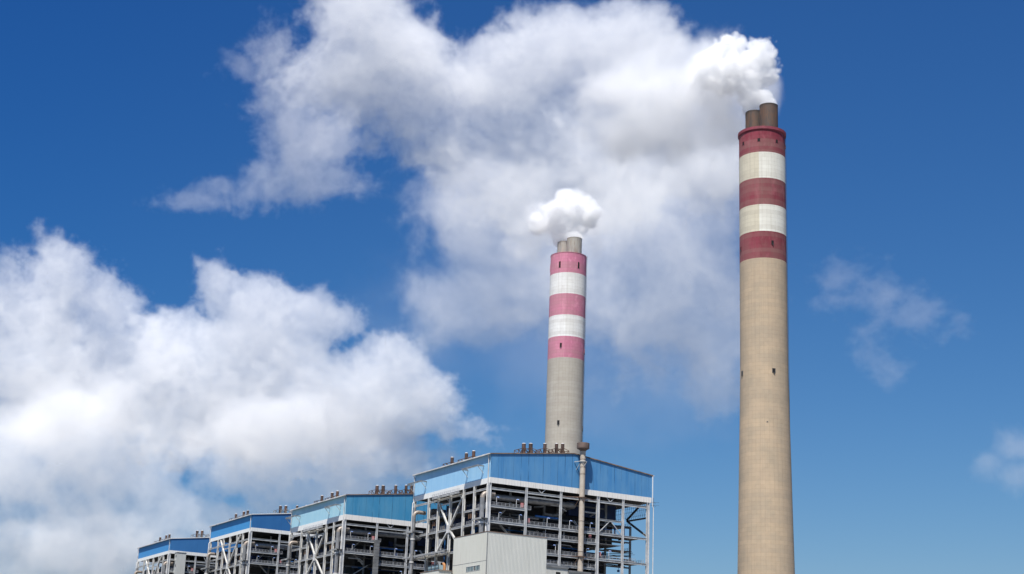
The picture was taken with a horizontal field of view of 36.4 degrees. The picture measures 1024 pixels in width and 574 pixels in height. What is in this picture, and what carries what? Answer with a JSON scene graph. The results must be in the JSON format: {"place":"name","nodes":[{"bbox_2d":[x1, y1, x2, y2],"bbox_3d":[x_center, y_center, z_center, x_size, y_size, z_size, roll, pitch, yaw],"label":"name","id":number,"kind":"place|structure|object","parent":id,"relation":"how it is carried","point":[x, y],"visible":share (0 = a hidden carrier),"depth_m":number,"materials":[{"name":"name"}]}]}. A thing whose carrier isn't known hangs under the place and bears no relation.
{"place":"outdoors","nodes":[
{"label":"outdoors","id":0,"kind":"place"},
{"bbox_2d":[134,530,240,573],"bbox_3d":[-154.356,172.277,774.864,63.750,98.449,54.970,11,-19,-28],"label":"boiler house","id":1,"kind":"structure","parent":0,"point":[195,549],"depth_m":759.58,"materials":[{"name":"blue metal"}]},
{"bbox_2d":[200,505,322,573],"bbox_3d":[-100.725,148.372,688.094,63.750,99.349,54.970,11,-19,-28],"label":"boiler house","id":2,"kind":"structure","parent":0,"point":[262,540],"depth_m":674.71,"materials":[{"name":"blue metal"}]},
{"bbox_2d":[281,485,447,573],"bbox_3d":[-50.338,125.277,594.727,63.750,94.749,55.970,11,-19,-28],"label":"boiler house","id":3,"kind":"structure","parent":0,"point":[362,533],"depth_m":581.22,"materials":[{"name":"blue metal"}]},
{"bbox_2d":[420,569,451,573],"bbox_3d":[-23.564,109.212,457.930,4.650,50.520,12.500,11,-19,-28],"label":"clad shed","id":4,"kind":"structure","parent":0,"point":[439,571],"depth_m":460.39,"materials":[{"name":"white metal"}]},
{"bbox_2d":[427,564,442,570],"bbox_3d":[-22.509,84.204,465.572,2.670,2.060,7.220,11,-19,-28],"label":"tank cage","id":5,"kind":"object","parent":4,"relation":"on","point":[434,567],"visible":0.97,"depth_m":464.05,"materials":[{"name":"grey metal"}]},
{"bbox_2d":[452,531,547,573],"bbox_3d":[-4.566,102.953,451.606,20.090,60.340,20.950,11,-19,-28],"label":"clad building","id":6,"kind":"structure","parent":0,"point":[488,552],"depth_m":450.48,"materials":[{"name":"white metal"}]},
{"bbox_2d":[466,565,479,571],"bbox_3d":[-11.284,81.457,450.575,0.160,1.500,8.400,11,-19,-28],"label":"window","id":7,"kind":"structure","parent":6,"relation":"in","point":[477,567],"depth_m":450.86,"materials":[{"name":"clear glass"}]},
{"bbox_2d":[0,0,1023,573],"label":"sky","id":8,"kind":"structure","parent":0,"point":[257,256],"materials":[{"name":"blue"}]},
{"bbox_2d":[403,443,658,573],"bbox_3d":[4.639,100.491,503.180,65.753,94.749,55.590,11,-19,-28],"label":"boiler house","id":9,"kind":"structure","parent":0,"point":[522,492],"depth_m":494.34,"materials":[{"name":"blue metal"}]},
{"label":"ground","id":10,"kind":"structure","parent":0,"visible":0},
{"bbox_2d":[169,552,186,573],"bbox_3d":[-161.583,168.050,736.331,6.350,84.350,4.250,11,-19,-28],"label":"lift tower","id":11,"kind":"structure","parent":10,"relation":"on","point":[179,560],"depth_m":745.62,"materials":[{"name":"grey metal"}]},
{"bbox_2d":[546,565,568,573],"bbox_3d":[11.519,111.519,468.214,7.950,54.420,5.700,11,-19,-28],"label":"clad shed","id":12,"kind":"structure","parent":10,"relation":"on","point":[552,569],"depth_m":473.13,"materials":[{"name":"white metal"}]},
{"bbox_2d":[545,237,586,453],"bbox_3d":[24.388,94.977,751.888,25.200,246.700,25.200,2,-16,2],"label":"chimney","id":13,"kind":"object","parent":10,"relation":"on","point":[566,362],"visible":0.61,"depth_m":763.76,"materials":[{"name":"grey concrete"}]},
{"bbox_2d":[561,442,595,571],"bbox_3d":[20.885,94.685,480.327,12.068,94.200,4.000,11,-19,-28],"label":"vent pipe","id":14,"kind":"object","parent":10,"relation":"on","point":[582,447],"visible":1,"depth_m":487.65,"materials":[{"name":"beige metal"}]},
{"bbox_2d":[568,570,590,573],"bbox_3d":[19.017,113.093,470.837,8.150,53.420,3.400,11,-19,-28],"label":"clad shed","id":15,"kind":"structure","parent":10,"relation":"on","point":[574,572],"depth_m":476.45,"materials":[{"name":"grey metal"}]},
{"bbox_2d":[737,103,794,573],"bbox_3d":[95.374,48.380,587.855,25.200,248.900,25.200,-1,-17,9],"label":"chimney","id":16,"kind":"object","parent":10,"relation":"on","point":[765,529],"visible":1,"depth_m":587.12,"materials":[{"name":"beige concrete"}]}
]}

